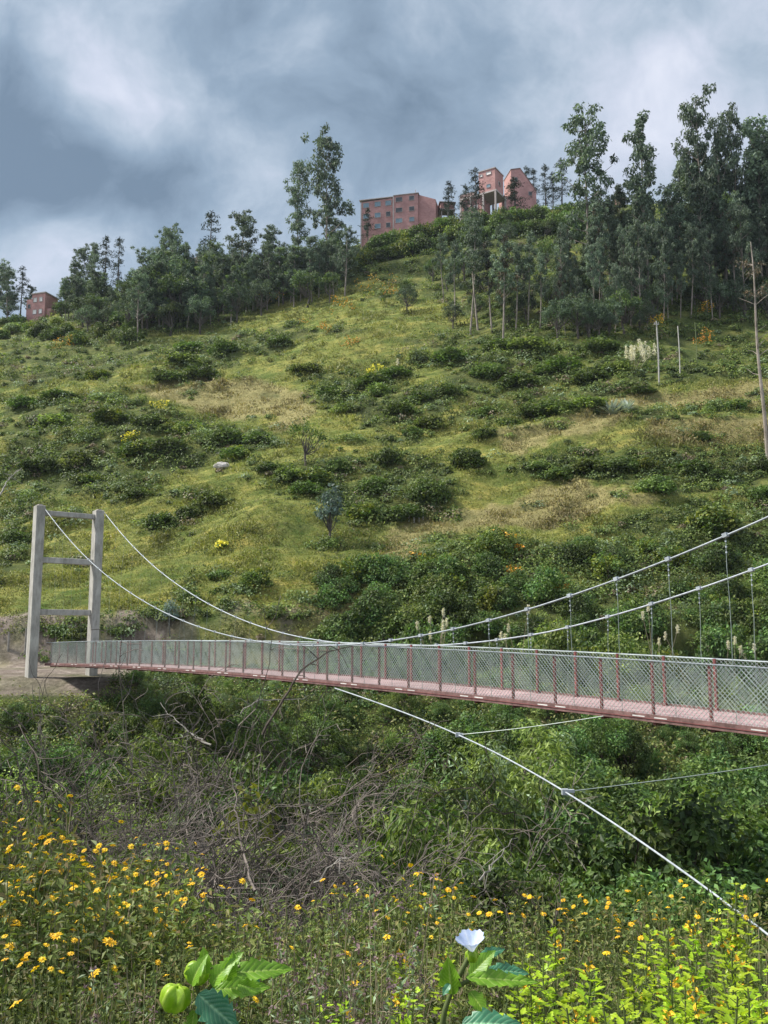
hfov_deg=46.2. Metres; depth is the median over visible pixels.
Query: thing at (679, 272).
eucalyptus tree
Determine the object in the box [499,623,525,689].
pampas grass
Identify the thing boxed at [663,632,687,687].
pampas grass
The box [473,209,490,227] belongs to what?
shrub
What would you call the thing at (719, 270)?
eucalyptus tree
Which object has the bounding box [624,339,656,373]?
pampas grass
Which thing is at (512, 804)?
bush
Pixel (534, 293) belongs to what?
broadleaf tree
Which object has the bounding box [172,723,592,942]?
dry thicket
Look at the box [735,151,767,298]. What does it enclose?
eucalyptus tree
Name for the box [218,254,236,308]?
eucalyptus tree
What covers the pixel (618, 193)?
eucalyptus tree
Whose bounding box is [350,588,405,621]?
shrub
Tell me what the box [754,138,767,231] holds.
eucalyptus tree
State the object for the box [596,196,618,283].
eucalyptus tree
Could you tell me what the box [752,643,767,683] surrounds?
pampas grass
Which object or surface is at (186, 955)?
yellow flower bush
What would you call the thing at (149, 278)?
eucalyptus tree
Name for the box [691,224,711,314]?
eucalyptus tree
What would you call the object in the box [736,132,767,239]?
eucalyptus tree
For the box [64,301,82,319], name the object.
broadleaf tree
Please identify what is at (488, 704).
bush
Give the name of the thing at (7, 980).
yellow flower bush
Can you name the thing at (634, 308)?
broadleaf tree
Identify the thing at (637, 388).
shrub
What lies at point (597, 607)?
shrub
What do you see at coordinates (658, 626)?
shrub
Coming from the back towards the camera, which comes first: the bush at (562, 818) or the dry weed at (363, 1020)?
the bush at (562, 818)
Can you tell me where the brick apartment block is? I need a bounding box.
[359,190,440,247]
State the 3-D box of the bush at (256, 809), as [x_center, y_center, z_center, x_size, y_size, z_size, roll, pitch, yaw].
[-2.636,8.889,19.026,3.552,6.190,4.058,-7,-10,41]
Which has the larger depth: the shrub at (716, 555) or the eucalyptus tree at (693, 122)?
the eucalyptus tree at (693, 122)
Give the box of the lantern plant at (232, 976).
[159,946,293,1023]
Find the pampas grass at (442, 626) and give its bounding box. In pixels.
[428,608,447,681]
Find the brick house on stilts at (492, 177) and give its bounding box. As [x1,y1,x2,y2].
[459,167,506,220]
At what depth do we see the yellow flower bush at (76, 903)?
6.19 m
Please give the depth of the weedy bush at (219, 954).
5.96 m
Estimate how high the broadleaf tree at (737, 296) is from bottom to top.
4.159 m
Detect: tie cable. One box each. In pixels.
[455,716,602,736]
[561,765,767,794]
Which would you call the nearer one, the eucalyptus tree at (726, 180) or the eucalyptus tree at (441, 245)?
the eucalyptus tree at (726, 180)
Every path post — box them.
[7,632,9,651]
[24,628,26,653]
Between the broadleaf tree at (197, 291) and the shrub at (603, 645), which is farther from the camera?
the broadleaf tree at (197, 291)
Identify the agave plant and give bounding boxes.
[597,398,627,414]
[617,397,638,411]
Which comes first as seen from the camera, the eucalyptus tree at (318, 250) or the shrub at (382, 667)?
the shrub at (382, 667)
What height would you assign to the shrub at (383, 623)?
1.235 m
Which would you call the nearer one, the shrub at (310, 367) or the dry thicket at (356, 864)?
the dry thicket at (356, 864)
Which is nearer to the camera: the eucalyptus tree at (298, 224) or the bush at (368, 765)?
the bush at (368, 765)
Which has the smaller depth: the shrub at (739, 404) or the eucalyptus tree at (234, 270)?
the shrub at (739, 404)
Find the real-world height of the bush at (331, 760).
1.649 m
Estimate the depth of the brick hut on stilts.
188.32 m
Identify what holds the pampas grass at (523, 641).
on the ground at (58, 679)
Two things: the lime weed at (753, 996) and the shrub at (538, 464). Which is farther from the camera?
the shrub at (538, 464)
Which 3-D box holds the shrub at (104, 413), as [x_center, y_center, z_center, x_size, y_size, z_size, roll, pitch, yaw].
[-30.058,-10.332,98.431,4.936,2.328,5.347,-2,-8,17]
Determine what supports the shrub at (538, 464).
on the ground at (58, 679)
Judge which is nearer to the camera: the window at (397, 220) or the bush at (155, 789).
the bush at (155, 789)
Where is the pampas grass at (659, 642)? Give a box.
[641,611,679,688]
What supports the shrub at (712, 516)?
on the ground at (58, 679)
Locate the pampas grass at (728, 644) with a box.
[707,640,729,688]
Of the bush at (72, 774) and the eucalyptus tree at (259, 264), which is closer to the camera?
the bush at (72, 774)
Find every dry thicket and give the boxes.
[0,595,412,888]
[0,625,419,948]
[0,687,301,877]
[0,691,286,883]
[0,704,448,918]
[0,771,206,876]
[0,772,376,912]
[1,735,562,955]
[9,702,372,877]
[11,842,427,959]
[13,762,181,872]
[33,756,503,951]
[33,758,495,950]
[44,696,391,958]
[49,671,435,855]
[70,667,405,951]
[72,724,441,958]
[95,760,261,848]
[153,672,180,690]
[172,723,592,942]
[186,695,581,951]
[205,693,492,810]
[207,828,637,948]
[249,810,535,951]
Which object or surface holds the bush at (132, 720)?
on the ground at (58, 679)
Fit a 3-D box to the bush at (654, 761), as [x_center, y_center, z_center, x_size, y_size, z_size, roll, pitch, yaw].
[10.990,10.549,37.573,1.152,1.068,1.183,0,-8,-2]
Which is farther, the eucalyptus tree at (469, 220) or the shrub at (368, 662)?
the eucalyptus tree at (469, 220)
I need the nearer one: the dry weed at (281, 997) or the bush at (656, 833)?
the dry weed at (281, 997)
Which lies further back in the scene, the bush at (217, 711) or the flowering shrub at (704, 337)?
the flowering shrub at (704, 337)
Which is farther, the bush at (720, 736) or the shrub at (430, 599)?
the shrub at (430, 599)
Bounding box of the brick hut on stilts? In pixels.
[438,201,455,217]
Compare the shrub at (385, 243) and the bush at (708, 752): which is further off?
the shrub at (385, 243)
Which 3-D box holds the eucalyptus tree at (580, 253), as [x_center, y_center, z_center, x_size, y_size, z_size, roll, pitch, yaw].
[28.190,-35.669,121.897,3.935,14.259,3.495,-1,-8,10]
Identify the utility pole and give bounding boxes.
[654,321,659,384]
[677,326,680,372]
[695,325,696,362]
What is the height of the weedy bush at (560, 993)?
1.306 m
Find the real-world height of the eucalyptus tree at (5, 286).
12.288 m
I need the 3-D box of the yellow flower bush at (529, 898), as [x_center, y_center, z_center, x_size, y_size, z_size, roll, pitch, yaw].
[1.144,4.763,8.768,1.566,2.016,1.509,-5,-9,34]
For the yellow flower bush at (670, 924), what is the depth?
8.96 m
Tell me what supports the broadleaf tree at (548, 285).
on the ground at (58, 679)
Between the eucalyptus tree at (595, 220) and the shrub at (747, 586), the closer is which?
the shrub at (747, 586)
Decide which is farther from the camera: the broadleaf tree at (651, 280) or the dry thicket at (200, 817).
the broadleaf tree at (651, 280)
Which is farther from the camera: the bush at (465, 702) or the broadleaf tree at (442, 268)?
the broadleaf tree at (442, 268)
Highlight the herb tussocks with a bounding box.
[0,283,767,647]
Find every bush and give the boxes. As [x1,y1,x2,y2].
[0,702,32,733]
[0,730,74,821]
[0,740,52,773]
[0,750,25,819]
[0,765,93,852]
[0,785,91,917]
[0,794,121,908]
[0,801,115,976]
[0,820,59,856]
[0,825,175,933]
[0,828,156,966]
[0,838,141,1003]
[0,840,155,1003]
[0,843,130,1016]
[0,859,88,997]
[0,859,141,900]
[0,893,139,1023]
[0,895,105,1023]
[0,943,125,1023]
[0,965,126,1023]
[1,831,147,882]
[1,981,90,1023]
[2,924,158,1023]
[3,872,176,1020]
[4,843,203,978]
[12,963,175,1023]
[14,741,101,819]
[15,798,119,854]
[23,820,204,948]
[40,937,199,1023]
[46,715,70,738]
[47,860,221,1014]
[49,904,219,1023]
[52,740,94,773]
[60,774,166,853]
[64,749,138,820]
[64,963,202,1023]
[71,727,226,843]
[72,837,235,973]
[75,855,132,882]
[78,734,97,751]
[84,710,105,731]
[90,949,277,1023]
[94,800,168,869]
[97,868,266,976]
[98,762,206,864]
[104,758,122,769]
[104,899,299,1013]
[106,897,260,1022]
[107,695,172,746]
[107,745,130,765]
[116,834,276,944]
[122,717,178,775]
[127,670,145,686]
[137,679,152,695]
[138,684,165,707]
[140,935,299,1023]
[143,698,174,726]
[147,689,246,769]
[153,751,314,867]
[154,911,326,1023]
[156,934,351,1023]
[159,985,320,1023]
[161,688,197,709]
[162,828,311,942]
[165,904,334,1017]
[172,747,243,799]
[179,782,332,907]
[184,720,223,756]
[187,673,204,687]
[199,699,232,723]
[200,693,214,709]
[201,728,312,802]
[205,891,356,1006]
[212,689,238,717]
[213,899,380,1010]
[215,680,237,696]
[216,703,291,769]
[222,924,384,1023]
[224,825,391,943]
[229,752,344,816]
[233,689,254,706]
[235,960,373,1023]
[237,708,290,762]
[240,692,264,712]
[240,783,353,856]
[241,893,401,1002]
[249,920,387,1023]
[250,890,363,959]
[264,878,433,988]
[265,949,425,1023]
[268,680,286,691]
[268,706,286,724]
[278,916,415,1020]
[279,750,303,777]
[282,711,361,773]
[285,773,426,873]
[287,717,298,739]
[288,818,369,887]
[290,662,310,671]
[291,713,321,744]
[294,766,392,836]
[298,682,312,692]
[303,855,449,983]
[304,889,466,1013]
[309,942,465,1023]
[310,696,342,719]
[311,744,350,775]
[321,793,468,884]
[322,905,468,1023]
[328,869,473,974]
[330,841,408,911]
[332,706,359,727]
[333,929,497,1023]
[338,687,357,701]
[342,800,564,925]
[345,700,358,713]
[357,759,375,779]
[357,884,496,1011]
[358,743,379,764]
[358,881,540,964]
[360,777,420,841]
[367,935,523,1023]
[375,702,396,721]
[378,732,406,757]
[380,692,421,717]
[384,773,442,808]
[385,888,521,1015]
[391,848,458,883]
[398,805,454,851]
[400,767,430,801]
[404,772,545,832]
[407,708,494,785]
[407,711,424,725]
[415,899,557,1012]
[416,775,475,821]
[417,729,436,742]
[420,868,522,918]
[423,852,572,954]
[423,912,589,1023]
[428,700,453,721]
[431,801,549,884]
[432,894,577,1007]
[435,735,547,815]
[436,761,564,861]
[458,699,480,708]
[458,708,562,778]
[462,728,619,851]
[462,922,629,1023]
[476,893,605,1004]
[478,717,590,788]
[480,703,525,727]
[481,703,504,711]
[488,905,638,1013]
[495,893,634,996]
[496,944,638,1023]
[499,901,607,954]
[499,925,652,1022]
[509,800,606,859]
[509,889,679,985]
[515,672,532,688]
[517,824,601,895]
[517,899,690,1012]
[527,724,605,791]
[527,930,703,1023]
[530,715,550,732]
[532,802,682,906]
[533,740,645,825]
[535,708,556,720]
[536,870,599,915]
[542,798,628,832]
[545,719,566,740]
[554,951,707,1023]
[557,878,673,926]
[558,830,693,923]
[560,890,666,976]
[564,931,733,1023]
[572,714,635,769]
[573,858,767,975]
[573,869,717,960]
[573,885,725,986]
[575,772,676,831]
[576,905,756,1012]
[581,816,629,850]
[585,669,607,685]
[588,790,767,936]
[588,892,725,1005]
[591,765,667,814]
[602,859,683,899]
[604,722,657,778]
[607,778,765,873]
[611,670,627,688]
[620,951,752,1023]
[622,882,764,992]
[623,926,767,1023]
[625,879,767,984]
[626,684,661,727]
[630,808,741,867]
[635,755,661,774]
[638,769,715,808]
[651,748,662,761]
[653,724,675,746]
[655,688,678,703]
[658,832,767,918]
[660,918,767,1019]
[665,735,767,814]
[670,730,700,759]
[676,755,698,779]
[676,950,767,1023]
[681,696,699,705]
[681,879,767,986]
[681,907,767,1011]
[683,767,767,824]
[703,744,718,759]
[707,672,728,687]
[708,792,767,873]
[710,731,756,765]
[710,815,762,867]
[721,878,767,966]
[725,703,767,757]
[725,747,745,759]
[726,763,767,808]
[730,676,745,692]
[743,802,767,846]
[749,735,767,771]
[753,686,767,705]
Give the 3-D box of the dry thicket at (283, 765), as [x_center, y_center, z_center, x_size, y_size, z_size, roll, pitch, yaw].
[-3.930,9.815,27.471,10.319,10.170,11.838,5,-9,-33]
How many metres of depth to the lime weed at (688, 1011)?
2.73 m
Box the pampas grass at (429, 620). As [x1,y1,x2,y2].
[415,616,444,679]
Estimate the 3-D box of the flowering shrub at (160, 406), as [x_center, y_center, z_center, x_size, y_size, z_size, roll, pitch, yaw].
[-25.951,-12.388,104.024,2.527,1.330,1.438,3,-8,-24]
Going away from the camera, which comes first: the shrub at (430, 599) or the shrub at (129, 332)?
the shrub at (430, 599)
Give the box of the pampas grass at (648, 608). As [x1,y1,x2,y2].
[646,604,651,654]
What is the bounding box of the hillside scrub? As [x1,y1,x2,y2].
[0,195,767,661]
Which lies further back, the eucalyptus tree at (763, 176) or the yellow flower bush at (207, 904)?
the eucalyptus tree at (763, 176)
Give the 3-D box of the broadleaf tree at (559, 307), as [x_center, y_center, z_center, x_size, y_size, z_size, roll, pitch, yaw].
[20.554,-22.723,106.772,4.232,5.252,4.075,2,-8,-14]
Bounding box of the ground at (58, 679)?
[0,203,767,799]
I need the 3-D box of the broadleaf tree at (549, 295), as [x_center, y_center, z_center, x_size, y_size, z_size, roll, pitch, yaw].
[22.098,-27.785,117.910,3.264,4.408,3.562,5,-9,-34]
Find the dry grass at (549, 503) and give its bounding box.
[133,375,767,620]
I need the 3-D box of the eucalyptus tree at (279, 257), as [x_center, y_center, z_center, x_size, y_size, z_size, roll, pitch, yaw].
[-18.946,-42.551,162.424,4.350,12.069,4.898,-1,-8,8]
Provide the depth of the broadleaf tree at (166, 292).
155.06 m
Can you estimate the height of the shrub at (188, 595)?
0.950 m
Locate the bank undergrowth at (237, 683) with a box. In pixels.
[0,586,767,805]
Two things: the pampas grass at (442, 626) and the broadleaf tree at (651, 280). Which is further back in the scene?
the broadleaf tree at (651, 280)
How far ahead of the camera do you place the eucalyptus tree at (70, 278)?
182.45 m
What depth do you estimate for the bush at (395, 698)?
41.28 m
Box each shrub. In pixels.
[0,317,10,325]
[0,329,10,337]
[0,529,31,542]
[1,322,26,330]
[3,322,20,333]
[4,394,40,407]
[8,314,26,324]
[13,489,45,501]
[14,453,58,472]
[20,320,34,332]
[26,328,39,336]
[29,322,53,335]
[36,411,79,426]
[37,388,83,400]
[38,328,58,340]
[47,624,66,634]
[48,317,63,325]
[48,326,67,338]
[50,334,74,347]
[55,449,100,466]
[57,322,81,333]
[64,329,87,343]
[65,332,88,344]
[66,624,86,638]
[70,471,106,482]
[73,425,104,441]
[83,368,112,380]
[85,392,119,401]
[87,404,130,422]
[90,321,114,334]
[92,325,109,336]
[103,328,124,341]
[106,311,127,325]
[106,623,131,635]
[108,480,139,492]
[113,438,161,457]
[114,326,144,344]
[118,318,141,331]
[120,430,139,442]
[120,487,155,499]
[129,414,168,425]
[136,607,157,616]
[142,511,180,528]
[148,370,188,381]
[148,436,187,451]
[149,399,170,408]
[159,419,185,427]
[165,351,207,365]
[171,420,208,433]
[173,341,205,351]
[175,506,202,519]
[176,591,203,603]
[182,364,219,381]
[189,489,226,507]
[191,427,213,441]
[205,569,232,578]
[207,338,242,355]
[207,427,244,441]
[214,539,228,548]
[217,444,252,459]
[238,566,271,588]
[240,430,271,443]
[253,461,284,471]
[259,605,288,615]
[265,334,293,346]
[271,464,303,481]
[284,635,329,663]
[285,480,323,494]
[285,642,335,667]
[289,362,324,373]
[295,465,334,484]
[299,318,331,332]
[311,561,342,587]
[311,582,352,611]
[312,611,367,642]
[315,383,340,396]
[315,488,345,500]
[317,536,340,549]
[320,611,365,641]
[322,641,380,675]
[323,633,363,641]
[324,459,353,470]
[328,295,355,315]
[328,574,360,593]
[330,402,353,412]
[330,633,357,660]
[332,433,366,441]
[333,388,360,402]
[333,552,375,581]
[338,336,360,348]
[343,552,390,585]
[344,502,385,521]
[345,256,359,267]
[346,595,387,631]
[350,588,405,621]
[351,256,366,265]
[352,372,395,387]
[353,475,392,494]
[354,273,397,294]
[357,246,376,264]
[358,637,381,656]
[358,648,406,675]
[361,581,394,596]
[363,247,391,263]
[363,381,391,396]
[365,234,385,248]
[365,618,402,633]
[366,364,383,374]
[369,656,406,677]
[372,233,394,247]
[372,446,404,464]
[372,564,407,585]
[372,603,420,638]
[377,243,400,259]
[377,365,411,378]
[378,552,410,577]
[379,228,399,244]
[381,400,419,414]
[381,503,426,521]
[384,285,400,297]
[387,228,413,243]
[387,619,453,682]
[389,236,413,257]
[390,602,439,634]
[398,240,422,256]
[400,425,423,435]
[402,390,434,401]
[403,225,427,235]
[403,558,445,589]
[404,569,426,591]
[405,347,432,364]
[409,477,451,505]
[409,551,425,561]
[410,231,436,253]
[410,572,460,605]
[413,414,448,428]
[415,223,436,238]
[415,550,445,565]
[415,642,472,681]
[420,221,436,236]
[423,585,482,624]
[424,237,439,250]
[424,383,467,395]
[424,552,472,585]
[424,587,457,610]
[427,225,440,236]
[427,346,469,362]
[432,233,455,244]
[433,615,471,652]
[434,570,471,595]
[436,217,453,232]
[436,553,468,578]
[439,215,458,234]
[442,570,468,585]
[443,221,464,244]
[446,214,460,227]
[447,446,488,469]
[447,645,472,670]
[453,220,468,242]
[463,609,504,638]
[466,635,525,673]
[468,362,511,377]
[470,533,507,555]
[470,549,502,572]
[471,405,502,414]
[471,427,496,439]
[471,552,510,579]
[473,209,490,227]
[473,581,517,610]
[475,524,519,553]
[476,224,496,241]
[477,338,511,352]
[479,213,490,227]
[480,226,490,240]
[484,213,513,236]
[485,587,523,611]
[490,529,516,539]
[490,546,513,562]
[493,371,542,387]
[495,569,528,591]
[497,417,522,425]
[499,622,535,650]
[501,221,521,236]
[502,212,520,223]
[502,565,522,573]
[503,335,558,350]
[503,620,521,635]
[503,644,541,668]
[505,206,526,222]
[510,543,524,551]
[511,220,533,234]
[512,402,540,416]
[515,612,547,644]
[515,637,533,670]
[516,208,531,220]
[517,212,536,222]
[520,218,543,234]
[521,562,573,603]
[522,204,543,219]
[523,616,592,689]
[524,616,586,670]
[525,398,583,418]
[525,461,557,470]
[532,203,550,219]
[533,354,584,374]
[534,218,555,233]
[539,211,564,234]
[541,465,579,479]
[548,583,596,613]
[553,201,571,213]
[553,210,575,232]
[555,595,569,606]
[556,539,600,564]
[559,210,585,232]
[561,203,584,213]
[564,613,594,630]
[566,456,609,472]
[566,604,587,618]
[569,367,610,383]
[571,633,589,652]
[572,394,609,408]
[573,535,600,548]
[573,625,604,653]
[578,336,625,352]
[578,641,615,672]
[581,606,596,620]
[583,551,629,580]
[587,602,604,616]
[587,632,643,676]
[591,634,620,670]
[595,632,670,684]
[598,457,642,471]
[601,359,642,371]
[603,545,634,563]
[604,593,670,640]
[608,625,639,644]
[625,384,654,394]
[629,645,692,683]
[630,474,679,494]
[632,537,660,556]
[634,457,662,471]
[646,313,664,324]
[646,639,679,664]
[649,543,691,567]
[658,573,699,599]
[667,459,715,475]
[679,603,705,619]
[680,405,697,412]
[683,500,743,537]
[686,590,709,603]
[687,430,715,442]
[689,541,744,573]
[690,600,728,629]
[690,630,706,653]
[691,625,759,688]
[692,327,714,345]
[694,621,753,665]
[697,300,713,313]
[698,540,743,566]
[698,596,760,631]
[701,573,746,600]
[701,588,723,603]
[702,401,721,411]
[702,468,738,481]
[707,592,731,603]
[708,595,766,632]
[719,591,736,600]
[722,397,748,411]
[731,614,762,639]
[735,580,760,596]
[738,603,767,628]
[740,636,767,683]
[742,609,767,635]
[743,484,767,502]
[744,626,767,680]
[747,456,767,470]
[747,556,767,587]
[756,568,767,586]
[756,574,767,595]
[756,595,767,613]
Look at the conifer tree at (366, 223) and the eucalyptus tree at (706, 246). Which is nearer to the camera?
the eucalyptus tree at (706, 246)
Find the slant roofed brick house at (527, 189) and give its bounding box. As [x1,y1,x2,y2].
[499,168,536,212]
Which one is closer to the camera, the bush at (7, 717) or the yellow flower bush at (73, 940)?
the yellow flower bush at (73, 940)
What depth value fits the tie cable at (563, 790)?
14.46 m
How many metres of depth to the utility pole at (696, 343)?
94.06 m
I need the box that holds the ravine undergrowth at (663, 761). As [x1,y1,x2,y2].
[0,676,766,801]
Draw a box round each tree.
[0,258,15,302]
[0,268,18,318]
[0,292,22,317]
[11,266,31,315]
[23,285,36,308]
[52,298,69,318]
[55,278,72,320]
[61,276,72,301]
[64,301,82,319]
[67,278,84,321]
[67,296,100,326]
[68,254,82,280]
[69,243,99,280]
[71,270,85,292]
[73,277,86,318]
[73,291,94,306]
[73,304,100,331]
[76,295,96,323]
[85,279,113,298]
[86,242,106,277]
[86,269,102,292]
[87,235,122,279]
[87,271,102,296]
[91,295,109,310]
[92,301,107,312]
[93,312,106,323]
[97,306,116,322]
[98,272,108,294]
[102,287,118,310]
[104,236,125,287]
[111,292,147,321]
[114,280,128,297]
[119,282,129,294]
[123,263,172,323]
[124,267,154,341]
[128,266,153,328]
[129,285,163,328]
[130,246,154,321]
[141,246,162,313]
[143,251,188,300]
[148,259,169,325]
[151,274,182,321]
[152,222,195,261]
[152,301,184,335]
[153,246,173,263]
[153,271,201,327]
[153,276,172,326]
[154,233,176,255]
[161,598,179,636]
[163,250,171,261]
[168,240,186,264]
[173,258,192,316]
[175,275,215,323]
[179,242,196,272]
[179,272,199,327]
[181,278,210,302]
[182,261,201,277]
[183,294,216,334]
[186,252,214,325]
[194,244,207,265]
[195,246,220,286]
[199,239,225,315]
[199,268,224,324]
[200,210,220,250]
[210,289,231,320]
[214,256,234,314]
[215,262,242,285]
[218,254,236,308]
[219,263,241,322]
[220,282,253,322]
[223,208,263,259]
[226,250,245,258]
[228,244,243,301]
[232,251,248,283]
[240,256,264,272]
[240,262,255,313]
[242,256,264,310]
[245,278,278,315]
[248,253,265,306]
[256,241,277,310]
[260,224,287,300]
[267,264,291,304]
[268,246,289,306]
[281,244,304,302]
[281,245,304,306]
[283,159,313,246]
[288,250,310,300]
[288,417,327,465]
[290,270,321,307]
[295,257,306,293]
[297,235,325,301]
[300,122,355,284]
[307,246,328,297]
[311,240,324,279]
[313,481,343,538]
[315,240,336,289]
[316,232,352,281]
[318,272,342,302]
[321,233,347,294]
[328,217,345,246]
[328,224,363,295]
[356,208,375,241]
[394,284,419,313]
[397,280,413,298]
[423,258,438,281]
[431,232,449,299]
[432,216,448,233]
[435,261,460,291]
[439,180,462,217]
[441,301,463,328]
[443,238,463,317]
[453,251,470,281]
[456,183,474,218]
[456,212,486,330]
[458,167,488,211]
[458,217,486,334]
[460,207,482,224]
[461,277,483,306]
[465,293,486,319]
[473,237,499,331]
[488,228,520,340]
[489,275,508,294]
[490,206,514,221]
[492,176,530,210]
[494,222,516,242]
[494,290,513,305]
[497,306,515,328]
[505,241,527,329]
[506,295,524,318]
[513,292,537,321]
[514,254,536,280]
[515,230,541,324]
[523,166,535,192]
[523,280,540,307]
[527,252,549,328]
[529,168,544,204]
[536,238,557,268]
[538,221,553,238]
[539,163,556,206]
[539,280,556,297]
[540,276,557,299]
[540,284,560,312]
[540,298,572,340]
[543,172,560,208]
[546,222,572,286]
[549,157,572,206]
[551,101,618,299]
[551,264,567,333]
[557,284,566,333]
[560,271,595,299]
[560,292,593,338]
[561,224,577,297]
[562,252,577,313]
[567,255,586,297]
[570,298,606,336]
[573,275,582,310]
[575,262,595,292]
[578,197,605,293]
[578,315,597,336]
[580,227,600,298]
[580,244,603,330]
[581,249,619,266]
[584,202,610,311]
[585,305,613,336]
[588,237,606,320]
[595,297,624,333]
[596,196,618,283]
[599,312,619,337]
[600,283,635,324]
[603,177,631,245]
[604,223,630,298]
[605,109,671,307]
[605,227,615,282]
[607,288,643,333]
[608,262,621,332]
[610,210,628,276]
[613,229,630,312]
[617,217,655,324]
[618,224,645,327]
[626,197,651,246]
[628,225,657,298]
[631,313,647,332]
[632,213,652,299]
[633,262,661,288]
[636,283,668,321]
[637,304,658,323]
[638,252,650,314]
[644,280,669,310]
[645,198,658,256]
[651,222,680,318]
[652,233,662,280]
[653,166,697,288]
[654,183,690,299]
[660,251,674,318]
[662,222,679,304]
[668,207,684,293]
[668,211,689,300]
[671,82,720,286]
[672,145,726,296]
[672,250,688,317]
[679,169,719,290]
[680,207,704,304]
[682,221,703,317]
[683,177,720,303]
[687,277,718,309]
[689,153,743,294]
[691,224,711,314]
[696,233,718,317]
[702,279,735,318]
[703,112,738,293]
[705,210,719,294]
[711,171,737,289]
[711,184,728,278]
[715,102,749,278]
[715,152,738,248]
[715,202,739,307]
[716,276,749,313]
[718,209,744,311]
[720,190,750,285]
[725,197,759,313]
[730,287,756,315]
[732,113,767,277]
[734,242,767,457]
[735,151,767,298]
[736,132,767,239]
[738,271,760,298]
[740,192,753,253]
[741,185,766,293]
[746,275,767,305]
[750,237,763,285]
[751,216,767,306]
[752,284,767,318]
[753,183,767,268]
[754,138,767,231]
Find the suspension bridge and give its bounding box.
[44,509,767,736]
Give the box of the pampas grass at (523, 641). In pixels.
[503,604,530,682]
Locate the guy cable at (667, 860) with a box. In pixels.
[335,688,767,935]
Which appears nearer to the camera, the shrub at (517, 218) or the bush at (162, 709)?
the bush at (162, 709)
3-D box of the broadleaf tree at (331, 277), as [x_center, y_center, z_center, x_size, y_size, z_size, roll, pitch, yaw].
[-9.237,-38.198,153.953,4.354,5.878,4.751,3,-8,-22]
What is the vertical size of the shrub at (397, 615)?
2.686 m
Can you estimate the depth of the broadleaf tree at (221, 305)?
156.99 m
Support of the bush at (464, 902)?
on the ground at (58, 679)
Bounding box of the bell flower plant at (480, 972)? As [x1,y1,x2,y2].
[437,929,539,1023]
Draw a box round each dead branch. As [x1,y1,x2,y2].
[0,469,22,495]
[141,702,211,755]
[216,771,270,891]
[240,689,313,713]
[261,644,351,734]
[314,805,378,883]
[469,822,515,898]
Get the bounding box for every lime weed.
[314,995,336,1023]
[333,999,353,1023]
[385,997,406,1023]
[388,948,415,1021]
[403,987,424,1023]
[430,946,457,1023]
[505,986,532,1023]
[512,943,542,1023]
[515,963,547,1023]
[528,955,557,1023]
[538,927,570,1023]
[553,1001,584,1023]
[560,993,592,1023]
[562,985,586,1023]
[574,961,606,1023]
[575,971,607,1023]
[590,998,616,1023]
[596,988,634,1023]
[613,1001,639,1023]
[619,945,652,1023]
[629,943,661,1023]
[637,924,670,1023]
[651,927,683,1023]
[653,1006,680,1023]
[656,964,691,1023]
[673,975,703,1023]
[676,958,709,1023]
[678,921,713,1023]
[685,987,714,1023]
[707,897,751,1023]
[709,973,745,1023]
[711,882,752,1023]
[714,941,747,1023]
[720,994,756,1023]
[729,926,762,1023]
[729,988,767,1023]
[742,958,767,1023]
[743,984,767,1023]
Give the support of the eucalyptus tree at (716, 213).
on the ground at (58, 679)
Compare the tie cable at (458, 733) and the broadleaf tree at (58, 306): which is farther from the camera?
the broadleaf tree at (58, 306)
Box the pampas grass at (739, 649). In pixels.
[732,636,746,673]
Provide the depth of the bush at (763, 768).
33.06 m
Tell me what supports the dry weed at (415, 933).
on the ground at (58, 679)
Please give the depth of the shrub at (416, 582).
56.74 m
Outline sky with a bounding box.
[0,0,767,317]
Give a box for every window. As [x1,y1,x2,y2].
[363,203,368,207]
[374,223,380,228]
[375,201,380,206]
[375,212,380,217]
[385,200,390,205]
[395,197,401,201]
[395,207,401,212]
[395,218,401,222]
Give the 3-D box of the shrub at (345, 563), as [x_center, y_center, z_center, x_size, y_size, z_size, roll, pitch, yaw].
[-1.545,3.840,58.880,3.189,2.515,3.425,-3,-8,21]
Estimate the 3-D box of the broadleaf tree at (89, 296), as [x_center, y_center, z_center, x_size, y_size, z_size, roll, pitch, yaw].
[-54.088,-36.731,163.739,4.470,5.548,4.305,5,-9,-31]
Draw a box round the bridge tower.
[25,504,103,677]
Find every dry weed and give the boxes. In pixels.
[77,948,157,1023]
[233,913,346,1023]
[265,946,332,1023]
[286,969,362,1023]
[298,911,362,1023]
[333,928,413,1022]
[337,956,398,1023]
[340,943,499,1023]
[351,867,443,1023]
[355,978,406,1023]
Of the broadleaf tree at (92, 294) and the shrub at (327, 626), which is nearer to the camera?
the shrub at (327, 626)
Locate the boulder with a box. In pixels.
[213,462,229,468]
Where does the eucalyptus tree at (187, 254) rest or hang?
on the ground at (58, 679)
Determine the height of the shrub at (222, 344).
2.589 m
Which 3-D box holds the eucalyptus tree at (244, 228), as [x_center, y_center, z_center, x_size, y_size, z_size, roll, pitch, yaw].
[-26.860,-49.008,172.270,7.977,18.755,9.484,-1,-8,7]
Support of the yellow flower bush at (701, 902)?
on the ground at (58, 679)
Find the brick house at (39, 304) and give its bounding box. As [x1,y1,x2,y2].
[26,291,59,320]
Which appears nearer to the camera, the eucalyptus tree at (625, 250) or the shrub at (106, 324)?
the eucalyptus tree at (625, 250)
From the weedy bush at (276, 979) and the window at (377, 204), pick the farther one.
the window at (377, 204)
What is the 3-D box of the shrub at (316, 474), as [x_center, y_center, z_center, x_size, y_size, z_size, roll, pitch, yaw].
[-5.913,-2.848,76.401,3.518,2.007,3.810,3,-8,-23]
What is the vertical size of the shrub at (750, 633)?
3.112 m
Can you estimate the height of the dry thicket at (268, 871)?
5.485 m
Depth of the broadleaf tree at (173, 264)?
157.15 m

